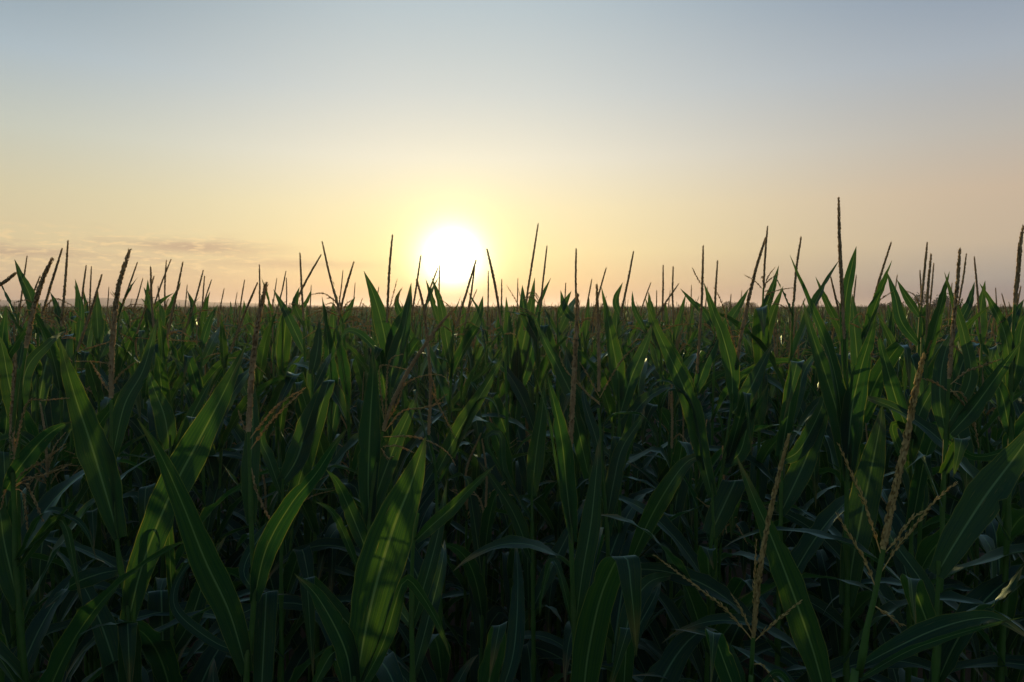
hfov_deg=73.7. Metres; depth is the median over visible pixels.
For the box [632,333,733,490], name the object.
maize plant
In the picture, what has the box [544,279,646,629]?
maize plant
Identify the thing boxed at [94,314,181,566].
maize plant
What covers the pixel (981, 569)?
maize plant
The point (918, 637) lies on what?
maize plant
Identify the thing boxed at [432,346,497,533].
maize plant
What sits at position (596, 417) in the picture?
maize plant
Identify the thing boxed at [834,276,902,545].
maize plant
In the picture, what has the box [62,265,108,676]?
maize plant
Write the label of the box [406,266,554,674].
maize plant
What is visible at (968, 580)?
maize plant
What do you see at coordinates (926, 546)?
maize plant
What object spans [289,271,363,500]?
maize plant
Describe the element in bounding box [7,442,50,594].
maize plant
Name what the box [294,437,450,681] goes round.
maize plant
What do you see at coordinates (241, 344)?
maize plant
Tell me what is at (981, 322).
maize plant
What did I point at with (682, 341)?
maize plant
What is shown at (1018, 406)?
maize plant
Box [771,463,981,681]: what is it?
maize plant
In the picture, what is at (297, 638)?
maize plant
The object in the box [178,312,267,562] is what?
maize plant
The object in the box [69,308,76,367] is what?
maize plant
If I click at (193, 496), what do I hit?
maize plant
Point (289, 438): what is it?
maize plant
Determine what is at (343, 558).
maize plant
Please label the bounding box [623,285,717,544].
maize plant
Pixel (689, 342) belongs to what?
maize plant
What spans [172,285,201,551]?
maize plant
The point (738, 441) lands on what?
maize plant
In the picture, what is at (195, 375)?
maize plant
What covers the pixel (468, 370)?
maize plant
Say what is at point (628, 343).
maize plant
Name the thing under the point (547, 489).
maize plant
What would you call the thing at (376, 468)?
maize plant
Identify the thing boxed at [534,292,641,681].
maize plant
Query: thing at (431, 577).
maize plant
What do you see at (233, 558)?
maize plant
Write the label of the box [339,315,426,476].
maize plant
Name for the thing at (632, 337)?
maize plant
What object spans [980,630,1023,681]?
maize plant
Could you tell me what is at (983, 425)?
maize plant
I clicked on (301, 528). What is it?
maize plant
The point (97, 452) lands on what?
maize plant
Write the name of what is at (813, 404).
maize plant
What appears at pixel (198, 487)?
maize plant
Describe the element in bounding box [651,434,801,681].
maize plant
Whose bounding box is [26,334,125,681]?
maize plant
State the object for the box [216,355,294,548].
maize plant
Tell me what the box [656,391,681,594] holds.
maize plant
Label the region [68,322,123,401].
maize plant
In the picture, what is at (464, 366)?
maize plant
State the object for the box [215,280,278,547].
maize plant
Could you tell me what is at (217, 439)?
maize plant
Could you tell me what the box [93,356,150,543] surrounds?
maize plant
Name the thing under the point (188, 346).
maize plant
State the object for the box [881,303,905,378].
maize plant
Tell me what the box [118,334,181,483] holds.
maize plant
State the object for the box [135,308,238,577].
maize plant
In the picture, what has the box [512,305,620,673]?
maize plant
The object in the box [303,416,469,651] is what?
maize plant
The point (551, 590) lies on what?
maize plant
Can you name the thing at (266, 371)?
maize plant
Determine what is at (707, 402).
maize plant
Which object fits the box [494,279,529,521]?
maize plant
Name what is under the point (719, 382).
maize plant
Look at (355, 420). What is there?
maize plant
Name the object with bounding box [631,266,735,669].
maize plant
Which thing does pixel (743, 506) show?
maize plant
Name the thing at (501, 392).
maize plant
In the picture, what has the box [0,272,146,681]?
maize plant
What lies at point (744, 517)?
maize plant
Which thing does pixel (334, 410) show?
maize plant
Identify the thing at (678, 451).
maize plant
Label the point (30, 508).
maize plant
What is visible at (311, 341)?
maize plant
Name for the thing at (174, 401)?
maize plant
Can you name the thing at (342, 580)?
maize plant
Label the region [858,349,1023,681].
maize plant
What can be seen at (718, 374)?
maize plant
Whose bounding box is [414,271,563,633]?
maize plant
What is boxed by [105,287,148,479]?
maize plant
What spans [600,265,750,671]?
maize plant
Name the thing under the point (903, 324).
maize plant
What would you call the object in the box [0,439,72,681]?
maize plant
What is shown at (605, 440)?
maize plant
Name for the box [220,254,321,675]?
maize plant
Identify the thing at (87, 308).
maize plant
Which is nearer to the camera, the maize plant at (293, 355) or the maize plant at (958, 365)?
the maize plant at (958, 365)
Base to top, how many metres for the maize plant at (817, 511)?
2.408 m
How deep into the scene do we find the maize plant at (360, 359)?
4.90 m
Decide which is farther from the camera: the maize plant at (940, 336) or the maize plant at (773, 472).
the maize plant at (940, 336)
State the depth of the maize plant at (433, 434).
4.03 m
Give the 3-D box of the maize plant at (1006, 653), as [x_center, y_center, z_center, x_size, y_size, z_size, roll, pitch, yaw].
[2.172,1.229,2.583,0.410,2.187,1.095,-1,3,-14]
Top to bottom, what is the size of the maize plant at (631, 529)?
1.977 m
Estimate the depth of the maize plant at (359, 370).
5.15 m
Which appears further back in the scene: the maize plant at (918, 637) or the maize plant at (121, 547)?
the maize plant at (121, 547)
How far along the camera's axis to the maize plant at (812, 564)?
2.88 m
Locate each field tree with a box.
[721,300,736,306]
[878,301,903,307]
[913,291,963,306]
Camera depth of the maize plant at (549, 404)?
4.39 m
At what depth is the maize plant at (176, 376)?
5.00 m
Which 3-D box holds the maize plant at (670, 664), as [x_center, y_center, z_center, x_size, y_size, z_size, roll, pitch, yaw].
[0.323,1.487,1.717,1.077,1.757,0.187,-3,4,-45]
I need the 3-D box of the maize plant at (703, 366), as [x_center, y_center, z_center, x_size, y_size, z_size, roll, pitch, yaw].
[0.665,0.977,2.607,0.267,2.686,1.143,-3,4,-43]
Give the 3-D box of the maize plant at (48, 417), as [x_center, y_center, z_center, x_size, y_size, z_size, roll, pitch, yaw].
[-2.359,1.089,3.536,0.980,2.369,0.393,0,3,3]
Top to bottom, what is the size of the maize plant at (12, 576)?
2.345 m
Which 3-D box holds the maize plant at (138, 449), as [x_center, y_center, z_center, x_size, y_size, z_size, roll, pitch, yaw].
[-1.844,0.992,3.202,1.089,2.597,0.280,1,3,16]
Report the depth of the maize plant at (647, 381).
5.36 m
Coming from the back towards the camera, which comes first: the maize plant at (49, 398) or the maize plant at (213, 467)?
the maize plant at (49, 398)
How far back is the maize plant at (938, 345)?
3.60 m
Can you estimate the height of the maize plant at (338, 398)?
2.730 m
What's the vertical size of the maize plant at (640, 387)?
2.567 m
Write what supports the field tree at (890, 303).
on the ground
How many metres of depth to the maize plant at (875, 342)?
5.84 m
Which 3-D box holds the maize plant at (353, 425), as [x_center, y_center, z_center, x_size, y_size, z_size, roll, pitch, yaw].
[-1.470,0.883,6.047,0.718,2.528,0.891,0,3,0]
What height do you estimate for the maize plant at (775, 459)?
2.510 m
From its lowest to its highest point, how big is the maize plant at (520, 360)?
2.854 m
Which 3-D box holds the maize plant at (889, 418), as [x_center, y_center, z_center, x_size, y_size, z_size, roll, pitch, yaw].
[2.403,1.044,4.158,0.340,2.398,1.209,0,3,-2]
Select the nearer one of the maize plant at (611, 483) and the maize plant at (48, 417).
the maize plant at (611, 483)
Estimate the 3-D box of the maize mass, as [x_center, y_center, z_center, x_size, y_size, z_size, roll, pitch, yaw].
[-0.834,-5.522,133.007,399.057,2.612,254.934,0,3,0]
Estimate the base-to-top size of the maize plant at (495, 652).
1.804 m
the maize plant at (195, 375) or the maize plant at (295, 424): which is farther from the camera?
the maize plant at (295, 424)
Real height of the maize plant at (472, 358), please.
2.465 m
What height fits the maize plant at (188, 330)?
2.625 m
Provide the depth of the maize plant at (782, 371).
4.49 m
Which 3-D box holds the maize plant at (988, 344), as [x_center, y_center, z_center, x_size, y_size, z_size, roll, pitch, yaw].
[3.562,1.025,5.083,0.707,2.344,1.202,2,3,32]
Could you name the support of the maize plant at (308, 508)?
on the ground
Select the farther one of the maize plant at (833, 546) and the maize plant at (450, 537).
the maize plant at (450, 537)
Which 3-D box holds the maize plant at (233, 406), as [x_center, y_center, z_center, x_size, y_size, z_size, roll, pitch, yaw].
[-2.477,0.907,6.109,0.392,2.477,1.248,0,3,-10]
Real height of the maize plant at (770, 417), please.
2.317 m
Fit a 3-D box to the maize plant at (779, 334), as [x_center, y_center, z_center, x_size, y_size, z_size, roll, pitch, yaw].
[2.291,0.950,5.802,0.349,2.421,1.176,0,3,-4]
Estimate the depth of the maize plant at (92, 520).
2.75 m
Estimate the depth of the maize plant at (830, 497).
3.46 m
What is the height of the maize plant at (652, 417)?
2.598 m
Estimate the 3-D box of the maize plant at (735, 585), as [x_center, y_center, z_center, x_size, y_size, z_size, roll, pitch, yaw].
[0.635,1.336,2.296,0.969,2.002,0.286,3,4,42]
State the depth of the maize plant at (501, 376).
5.49 m
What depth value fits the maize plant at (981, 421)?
5.36 m
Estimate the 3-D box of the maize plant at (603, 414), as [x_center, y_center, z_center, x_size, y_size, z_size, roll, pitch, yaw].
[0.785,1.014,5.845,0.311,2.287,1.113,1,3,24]
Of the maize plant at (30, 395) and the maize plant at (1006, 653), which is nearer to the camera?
the maize plant at (1006, 653)
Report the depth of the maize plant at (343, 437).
4.83 m
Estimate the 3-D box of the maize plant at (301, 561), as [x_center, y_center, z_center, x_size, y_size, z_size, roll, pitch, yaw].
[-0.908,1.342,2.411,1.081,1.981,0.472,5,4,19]
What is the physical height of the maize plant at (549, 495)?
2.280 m
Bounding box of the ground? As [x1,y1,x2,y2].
[32,364,1023,681]
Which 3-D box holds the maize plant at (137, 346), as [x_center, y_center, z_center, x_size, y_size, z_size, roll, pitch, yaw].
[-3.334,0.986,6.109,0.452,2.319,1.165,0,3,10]
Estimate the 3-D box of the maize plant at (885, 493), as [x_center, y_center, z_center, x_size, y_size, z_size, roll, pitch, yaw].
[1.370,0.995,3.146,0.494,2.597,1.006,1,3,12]
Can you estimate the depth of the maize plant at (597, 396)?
5.32 m
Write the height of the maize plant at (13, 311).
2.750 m
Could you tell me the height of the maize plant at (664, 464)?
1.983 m
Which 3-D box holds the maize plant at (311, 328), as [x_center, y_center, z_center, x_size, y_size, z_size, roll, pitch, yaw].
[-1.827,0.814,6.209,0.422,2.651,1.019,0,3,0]
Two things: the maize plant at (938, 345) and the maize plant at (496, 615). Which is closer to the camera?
the maize plant at (496, 615)
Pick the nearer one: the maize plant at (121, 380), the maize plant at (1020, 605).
the maize plant at (1020, 605)
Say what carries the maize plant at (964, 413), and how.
on the ground
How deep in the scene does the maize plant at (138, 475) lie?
3.74 m
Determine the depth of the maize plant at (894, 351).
2.60 m
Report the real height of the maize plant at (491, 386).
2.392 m
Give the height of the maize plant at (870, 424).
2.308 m
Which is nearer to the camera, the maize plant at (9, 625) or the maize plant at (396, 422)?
the maize plant at (9, 625)
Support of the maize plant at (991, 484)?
on the ground
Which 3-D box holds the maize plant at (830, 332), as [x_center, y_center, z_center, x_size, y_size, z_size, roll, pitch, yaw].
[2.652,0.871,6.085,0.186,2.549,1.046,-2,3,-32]
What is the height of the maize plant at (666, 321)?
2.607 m
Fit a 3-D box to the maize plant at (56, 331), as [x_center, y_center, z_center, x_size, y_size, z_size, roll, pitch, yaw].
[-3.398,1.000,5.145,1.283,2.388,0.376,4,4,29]
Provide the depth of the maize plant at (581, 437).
2.20 m
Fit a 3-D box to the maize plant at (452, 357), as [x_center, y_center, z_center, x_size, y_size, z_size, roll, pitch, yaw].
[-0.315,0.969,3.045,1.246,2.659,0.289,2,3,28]
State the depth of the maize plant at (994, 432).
4.99 m
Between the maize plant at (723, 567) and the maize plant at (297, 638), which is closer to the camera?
the maize plant at (297, 638)
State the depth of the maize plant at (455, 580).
3.10 m
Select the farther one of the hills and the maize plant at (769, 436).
the hills
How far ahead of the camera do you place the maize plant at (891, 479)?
4.24 m
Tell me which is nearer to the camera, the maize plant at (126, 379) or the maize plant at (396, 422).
the maize plant at (396, 422)
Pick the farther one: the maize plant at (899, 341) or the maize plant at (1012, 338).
the maize plant at (899, 341)
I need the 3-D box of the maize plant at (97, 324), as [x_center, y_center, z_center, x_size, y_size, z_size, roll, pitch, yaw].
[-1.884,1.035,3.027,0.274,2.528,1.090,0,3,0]
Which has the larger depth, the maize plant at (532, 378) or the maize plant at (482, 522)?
the maize plant at (532, 378)
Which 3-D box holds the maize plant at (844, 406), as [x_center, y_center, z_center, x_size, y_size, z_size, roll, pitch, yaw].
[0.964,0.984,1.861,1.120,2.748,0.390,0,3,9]
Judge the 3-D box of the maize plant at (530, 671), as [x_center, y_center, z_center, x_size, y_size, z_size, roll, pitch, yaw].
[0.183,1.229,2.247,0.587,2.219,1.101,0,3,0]
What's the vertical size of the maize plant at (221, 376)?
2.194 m
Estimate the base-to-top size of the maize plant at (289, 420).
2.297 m
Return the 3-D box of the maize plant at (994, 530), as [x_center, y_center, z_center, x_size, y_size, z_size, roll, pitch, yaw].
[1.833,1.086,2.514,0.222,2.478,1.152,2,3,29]
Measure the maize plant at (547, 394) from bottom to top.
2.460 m
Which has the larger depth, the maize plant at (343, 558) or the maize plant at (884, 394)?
the maize plant at (884, 394)
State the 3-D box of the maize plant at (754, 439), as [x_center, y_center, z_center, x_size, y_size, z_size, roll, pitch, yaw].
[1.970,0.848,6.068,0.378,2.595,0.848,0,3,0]
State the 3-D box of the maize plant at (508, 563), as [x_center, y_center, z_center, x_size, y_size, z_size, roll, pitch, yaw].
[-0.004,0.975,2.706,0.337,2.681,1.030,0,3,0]
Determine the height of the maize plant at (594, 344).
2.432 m
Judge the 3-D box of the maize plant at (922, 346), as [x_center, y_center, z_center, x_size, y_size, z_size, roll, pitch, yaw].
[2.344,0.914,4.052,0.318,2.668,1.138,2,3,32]
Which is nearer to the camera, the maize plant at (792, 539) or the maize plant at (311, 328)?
the maize plant at (792, 539)
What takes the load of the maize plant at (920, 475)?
on the ground
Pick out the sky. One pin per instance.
(224, 139)
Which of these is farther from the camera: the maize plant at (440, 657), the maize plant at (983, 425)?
the maize plant at (983, 425)
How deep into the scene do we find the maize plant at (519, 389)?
3.14 m
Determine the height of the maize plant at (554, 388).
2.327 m
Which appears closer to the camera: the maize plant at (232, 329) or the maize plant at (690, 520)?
the maize plant at (690, 520)
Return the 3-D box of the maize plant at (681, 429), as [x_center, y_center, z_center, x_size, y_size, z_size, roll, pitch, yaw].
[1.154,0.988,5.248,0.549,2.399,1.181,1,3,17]
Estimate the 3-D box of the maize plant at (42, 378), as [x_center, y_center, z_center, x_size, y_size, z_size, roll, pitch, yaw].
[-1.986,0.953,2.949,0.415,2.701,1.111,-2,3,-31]
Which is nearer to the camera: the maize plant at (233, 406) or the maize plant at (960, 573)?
the maize plant at (960, 573)
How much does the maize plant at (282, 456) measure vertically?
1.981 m
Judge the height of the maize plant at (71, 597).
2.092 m
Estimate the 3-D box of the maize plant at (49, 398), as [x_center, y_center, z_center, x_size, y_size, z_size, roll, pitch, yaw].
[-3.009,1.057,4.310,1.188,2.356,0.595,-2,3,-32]
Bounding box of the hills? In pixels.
[0,298,330,306]
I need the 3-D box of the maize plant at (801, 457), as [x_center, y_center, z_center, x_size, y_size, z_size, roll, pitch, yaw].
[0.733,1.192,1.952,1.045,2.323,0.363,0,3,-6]
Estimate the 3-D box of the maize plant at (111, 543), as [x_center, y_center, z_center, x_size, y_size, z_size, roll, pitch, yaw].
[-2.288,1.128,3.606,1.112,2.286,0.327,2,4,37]
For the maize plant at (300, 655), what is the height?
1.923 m
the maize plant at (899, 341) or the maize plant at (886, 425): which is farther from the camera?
the maize plant at (899, 341)
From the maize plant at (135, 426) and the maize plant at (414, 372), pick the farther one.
the maize plant at (414, 372)
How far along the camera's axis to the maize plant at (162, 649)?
1.90 m
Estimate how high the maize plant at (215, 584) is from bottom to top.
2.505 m
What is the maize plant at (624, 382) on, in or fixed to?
on the ground
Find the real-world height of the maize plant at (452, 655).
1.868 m
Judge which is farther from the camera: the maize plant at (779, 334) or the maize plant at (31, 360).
the maize plant at (779, 334)
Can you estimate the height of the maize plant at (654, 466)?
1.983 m
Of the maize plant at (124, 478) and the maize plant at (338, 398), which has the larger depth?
the maize plant at (124, 478)
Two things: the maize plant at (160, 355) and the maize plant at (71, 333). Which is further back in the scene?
the maize plant at (71, 333)
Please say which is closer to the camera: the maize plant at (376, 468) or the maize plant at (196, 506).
the maize plant at (376, 468)
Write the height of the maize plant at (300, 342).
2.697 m
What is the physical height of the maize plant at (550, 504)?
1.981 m
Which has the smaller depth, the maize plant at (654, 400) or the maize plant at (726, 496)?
the maize plant at (726, 496)
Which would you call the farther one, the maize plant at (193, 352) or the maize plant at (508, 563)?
the maize plant at (193, 352)
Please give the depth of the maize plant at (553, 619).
3.88 m
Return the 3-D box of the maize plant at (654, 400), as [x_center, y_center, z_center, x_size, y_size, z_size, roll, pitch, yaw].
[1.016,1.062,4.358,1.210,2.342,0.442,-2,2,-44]
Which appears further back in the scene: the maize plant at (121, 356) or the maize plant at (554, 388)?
the maize plant at (554, 388)
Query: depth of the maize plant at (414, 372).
5.91 m
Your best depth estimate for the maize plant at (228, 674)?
3.59 m
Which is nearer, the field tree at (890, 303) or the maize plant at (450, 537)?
the maize plant at (450, 537)
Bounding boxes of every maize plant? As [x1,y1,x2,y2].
[0,248,106,679]
[0,256,48,630]
[0,257,281,681]
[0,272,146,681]
[0,274,140,678]
[0,276,68,620]
[0,304,33,627]
[0,353,214,681]
[0,403,32,513]
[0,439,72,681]
[0,451,143,681]
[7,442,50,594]
[9,323,135,590]
[14,240,137,669]
[20,323,127,674]
[20,402,153,681]
[22,312,125,673]
[26,276,213,665]
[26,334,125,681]
[27,293,138,607]
[27,322,120,502]
[31,339,147,658]
[39,266,157,679]
[40,450,220,681]
[44,361,222,599]
[45,262,184,596]
[45,371,315,671]
[46,248,245,681]
[55,319,62,337]
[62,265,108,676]
[64,375,409,681]
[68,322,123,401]
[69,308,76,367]
[76,306,303,643]
[81,527,276,681]
[91,286,245,681]
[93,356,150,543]
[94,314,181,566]
[97,364,267,658]
[104,270,261,681]
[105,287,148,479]
[106,279,179,546]
[107,339,150,545]
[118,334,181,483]
[119,333,269,562]
[120,324,149,509]
[121,259,174,609]
[121,316,224,570]
[122,266,267,681]
[127,260,231,598]
[129,425,267,681]
[134,342,241,511]
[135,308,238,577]
[137,282,346,681]
[138,262,198,681]
[138,334,185,485]
[144,464,335,681]
[167,280,246,582]
[168,282,305,681]
[169,288,261,514]
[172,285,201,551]
[173,359,285,546]
[174,276,244,643]
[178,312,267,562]
[178,320,444,673]
[180,324,267,485]
[184,395,303,626]
[204,264,322,663]
[208,304,251,446]
[208,443,351,681]
[211,271,324,560]
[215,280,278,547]
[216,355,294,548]
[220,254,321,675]
[220,279,295,501]
[224,292,240,484]
[228,299,300,515]
[232,404,324,666]
[238,234,484,649]
[238,346,294,496]
[247,430,313,655]
[249,432,352,681]
[260,277,347,515]
[265,253,362,676]
[267,288,508,653]
[271,324,305,525]
[285,315,336,537]
[286,241,446,613]
[287,387,354,590]
[288,374,358,581]
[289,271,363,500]
[291,287,323,365]
[291,415,357,681]
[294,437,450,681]
[295,307,455,681]
[303,262,354,681]
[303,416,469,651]
[314,283,369,453]
[318,298,362,524]
[324,287,419,519]
[326,256,476,681]
[335,260,573,681]
[337,433,551,681]
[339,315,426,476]
[341,373,392,469]
[345,268,481,567]
[345,329,434,471]
[350,344,392,417]
[352,279,506,681]
[354,322,459,477]
[384,403,400,499]
[385,447,454,674]
[385,548,524,681]
[393,265,499,622]
[399,289,503,617]
[399,382,501,601]
[400,320,509,623]
[400,464,495,681]
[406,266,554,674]
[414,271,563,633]
[419,377,480,555]
[425,416,568,681]
[428,279,554,639]
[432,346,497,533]
[434,310,549,566]
[442,438,571,681]
[445,246,609,674]
[446,376,495,656]
[447,292,663,681]
[451,345,500,621]
[452,248,682,668]
[453,284,657,681]
[455,314,524,549]
[458,418,632,677]
[461,422,603,665]
[462,249,561,680]
[479,380,644,681]
[481,331,605,675]
[482,319,553,495]
[482,325,553,475]
[482,355,607,680]
[483,223,562,610]
[490,339,631,681]
[492,283,603,575]
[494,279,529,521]
[505,287,749,673]
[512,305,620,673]
[521,314,628,495]
[521,324,649,576]
[523,313,608,638]
[533,298,774,681]
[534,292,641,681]
[534,316,647,681]
[542,315,632,493]
[542,332,588,674]
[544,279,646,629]
[545,268,626,681]
[564,283,679,681]
[566,245,825,679]
[574,251,674,661]
[578,237,895,681]
[588,346,612,518]
[590,282,686,521]
[590,310,605,420]
[590,312,643,443]
[593,355,956,681]
[596,344,612,521]
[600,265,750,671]
[601,309,768,564]
[603,290,703,538]
[606,318,746,492]
[607,323,632,489]
[610,572,719,681]
[622,304,769,637]
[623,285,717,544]
[623,330,749,561]
[627,420,788,677]
[629,315,694,474]
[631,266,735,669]
[631,325,738,526]
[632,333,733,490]
[634,384,745,681]
[634,415,770,666]
[640,391,736,618]
[640,446,793,681]
[643,287,753,529]
[644,310,737,479]
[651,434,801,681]
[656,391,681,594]
[657,304,700,491]
[658,293,672,439]
[660,444,763,681]
[662,197,1023,681]
[674,431,1023,681]
[681,260,815,665]
[684,226,842,681]
[693,237,860,680]
[702,296,768,580]
[702,323,808,606]
[710,291,756,580]
[710,333,809,540]
[714,329,811,584]
[719,322,870,661]
[722,248,1023,681]
[725,335,808,666]
[736,312,904,569]
[737,328,819,626]
[737,457,835,681]
[738,423,990,681]
[741,329,773,577]
[742,313,787,501]
[743,307,808,464]
[748,276,900,674]
[749,421,929,681]
[750,325,819,492]
[750,330,1023,681]
[760,328,850,587]
[764,298,811,653]
[769,380,929,658]
[771,323,945,679]
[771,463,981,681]
[782,302,834,467]
[790,225,1023,681]
[791,345,904,670]
[806,275,894,624]
[816,242,910,681]
[820,242,1023,681]
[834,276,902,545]
[835,352,1023,681]
[838,338,895,469]
[848,351,879,523]
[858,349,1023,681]
[860,253,996,681]
[864,339,1016,681]
[866,352,972,547]
[868,263,948,599]
[871,270,930,630]
[871,310,948,502]
[871,311,894,540]
[875,312,915,614]
[875,338,972,680]
[878,391,1019,681]
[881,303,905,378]
[886,256,1023,681]
[889,375,1023,673]
[889,412,996,518]
[892,284,989,552]
[893,253,988,679]
[916,373,1023,681]
[946,394,1023,681]
[953,318,994,579]
[957,294,1023,654]
[957,315,996,591]
[957,323,1021,532]
[959,533,1023,657]
[962,326,995,468]
[963,386,1023,679]
[967,286,1022,681]
[975,287,1012,448]
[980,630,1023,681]
[985,299,1023,681]
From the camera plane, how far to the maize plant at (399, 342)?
2.61 m
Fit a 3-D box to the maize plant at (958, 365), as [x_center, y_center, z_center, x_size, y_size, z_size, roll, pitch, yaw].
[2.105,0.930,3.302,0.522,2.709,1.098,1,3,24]
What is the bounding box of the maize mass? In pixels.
[0,296,1023,573]
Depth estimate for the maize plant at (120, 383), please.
5.71 m
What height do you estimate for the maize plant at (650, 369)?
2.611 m
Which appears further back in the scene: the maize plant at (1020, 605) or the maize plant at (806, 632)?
the maize plant at (1020, 605)
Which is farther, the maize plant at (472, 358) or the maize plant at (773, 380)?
the maize plant at (472, 358)
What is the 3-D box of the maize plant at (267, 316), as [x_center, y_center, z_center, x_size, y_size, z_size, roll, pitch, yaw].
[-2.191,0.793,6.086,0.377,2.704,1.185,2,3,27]
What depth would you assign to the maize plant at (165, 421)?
2.20 m
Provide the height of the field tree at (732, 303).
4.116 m
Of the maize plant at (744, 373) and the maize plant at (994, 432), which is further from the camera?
the maize plant at (994, 432)
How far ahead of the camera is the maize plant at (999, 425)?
4.06 m
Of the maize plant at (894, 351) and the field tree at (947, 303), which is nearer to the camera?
the maize plant at (894, 351)
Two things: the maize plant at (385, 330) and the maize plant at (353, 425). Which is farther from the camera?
the maize plant at (353, 425)
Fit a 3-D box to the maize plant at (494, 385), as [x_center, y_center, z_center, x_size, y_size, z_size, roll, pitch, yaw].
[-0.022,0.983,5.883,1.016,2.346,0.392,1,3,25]
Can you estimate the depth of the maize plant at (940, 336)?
5.20 m
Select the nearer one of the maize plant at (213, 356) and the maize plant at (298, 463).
the maize plant at (298, 463)
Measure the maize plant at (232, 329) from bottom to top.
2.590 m
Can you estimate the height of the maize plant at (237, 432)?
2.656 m
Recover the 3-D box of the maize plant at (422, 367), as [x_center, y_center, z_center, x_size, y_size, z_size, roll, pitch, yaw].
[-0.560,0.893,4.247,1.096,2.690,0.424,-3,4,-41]
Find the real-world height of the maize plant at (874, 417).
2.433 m
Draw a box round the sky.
[0,0,1023,306]
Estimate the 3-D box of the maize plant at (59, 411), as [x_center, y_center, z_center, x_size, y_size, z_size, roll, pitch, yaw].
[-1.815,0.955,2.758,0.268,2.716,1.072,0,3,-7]
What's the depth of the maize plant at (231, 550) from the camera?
3.74 m
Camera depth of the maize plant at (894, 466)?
3.94 m
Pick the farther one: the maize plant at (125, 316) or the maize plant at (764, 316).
the maize plant at (125, 316)
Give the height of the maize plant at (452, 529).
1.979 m
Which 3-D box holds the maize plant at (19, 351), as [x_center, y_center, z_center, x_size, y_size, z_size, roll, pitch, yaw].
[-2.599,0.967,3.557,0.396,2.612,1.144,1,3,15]
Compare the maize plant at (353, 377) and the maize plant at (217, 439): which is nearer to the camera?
the maize plant at (217, 439)
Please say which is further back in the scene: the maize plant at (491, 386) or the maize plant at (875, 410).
the maize plant at (491, 386)
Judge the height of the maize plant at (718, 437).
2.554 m
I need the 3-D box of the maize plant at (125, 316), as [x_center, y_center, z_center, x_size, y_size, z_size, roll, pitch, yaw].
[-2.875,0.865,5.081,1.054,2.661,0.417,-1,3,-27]
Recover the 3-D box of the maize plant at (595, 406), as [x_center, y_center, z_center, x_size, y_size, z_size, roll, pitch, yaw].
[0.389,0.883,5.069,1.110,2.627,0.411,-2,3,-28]
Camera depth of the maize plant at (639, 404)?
3.02 m
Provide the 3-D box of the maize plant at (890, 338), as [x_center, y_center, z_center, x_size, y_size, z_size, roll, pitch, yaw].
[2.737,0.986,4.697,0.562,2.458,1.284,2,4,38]
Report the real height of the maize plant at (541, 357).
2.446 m
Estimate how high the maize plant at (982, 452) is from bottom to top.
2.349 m
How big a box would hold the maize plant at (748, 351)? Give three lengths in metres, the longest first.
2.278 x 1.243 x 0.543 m
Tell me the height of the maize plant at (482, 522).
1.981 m
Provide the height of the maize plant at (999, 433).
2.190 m
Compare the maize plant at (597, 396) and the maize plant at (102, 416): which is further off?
the maize plant at (597, 396)
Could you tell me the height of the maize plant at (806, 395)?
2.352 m
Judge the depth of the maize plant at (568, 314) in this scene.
3.02 m
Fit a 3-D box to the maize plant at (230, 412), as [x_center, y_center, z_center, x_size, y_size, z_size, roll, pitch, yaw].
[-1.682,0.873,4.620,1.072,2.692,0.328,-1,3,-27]
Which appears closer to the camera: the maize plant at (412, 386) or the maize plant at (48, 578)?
the maize plant at (48, 578)
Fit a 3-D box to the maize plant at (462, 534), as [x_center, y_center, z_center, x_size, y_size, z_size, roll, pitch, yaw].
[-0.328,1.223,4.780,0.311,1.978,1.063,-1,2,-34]
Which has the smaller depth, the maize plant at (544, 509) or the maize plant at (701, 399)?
the maize plant at (544, 509)
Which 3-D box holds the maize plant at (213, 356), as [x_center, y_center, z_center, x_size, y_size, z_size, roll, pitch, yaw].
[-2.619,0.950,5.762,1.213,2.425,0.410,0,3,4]
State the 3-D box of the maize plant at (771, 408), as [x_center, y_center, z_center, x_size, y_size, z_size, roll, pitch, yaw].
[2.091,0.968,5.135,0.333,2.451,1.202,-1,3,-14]
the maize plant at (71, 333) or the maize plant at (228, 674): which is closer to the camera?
the maize plant at (228, 674)
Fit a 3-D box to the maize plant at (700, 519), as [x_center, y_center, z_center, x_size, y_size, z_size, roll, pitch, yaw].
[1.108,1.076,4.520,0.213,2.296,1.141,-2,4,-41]

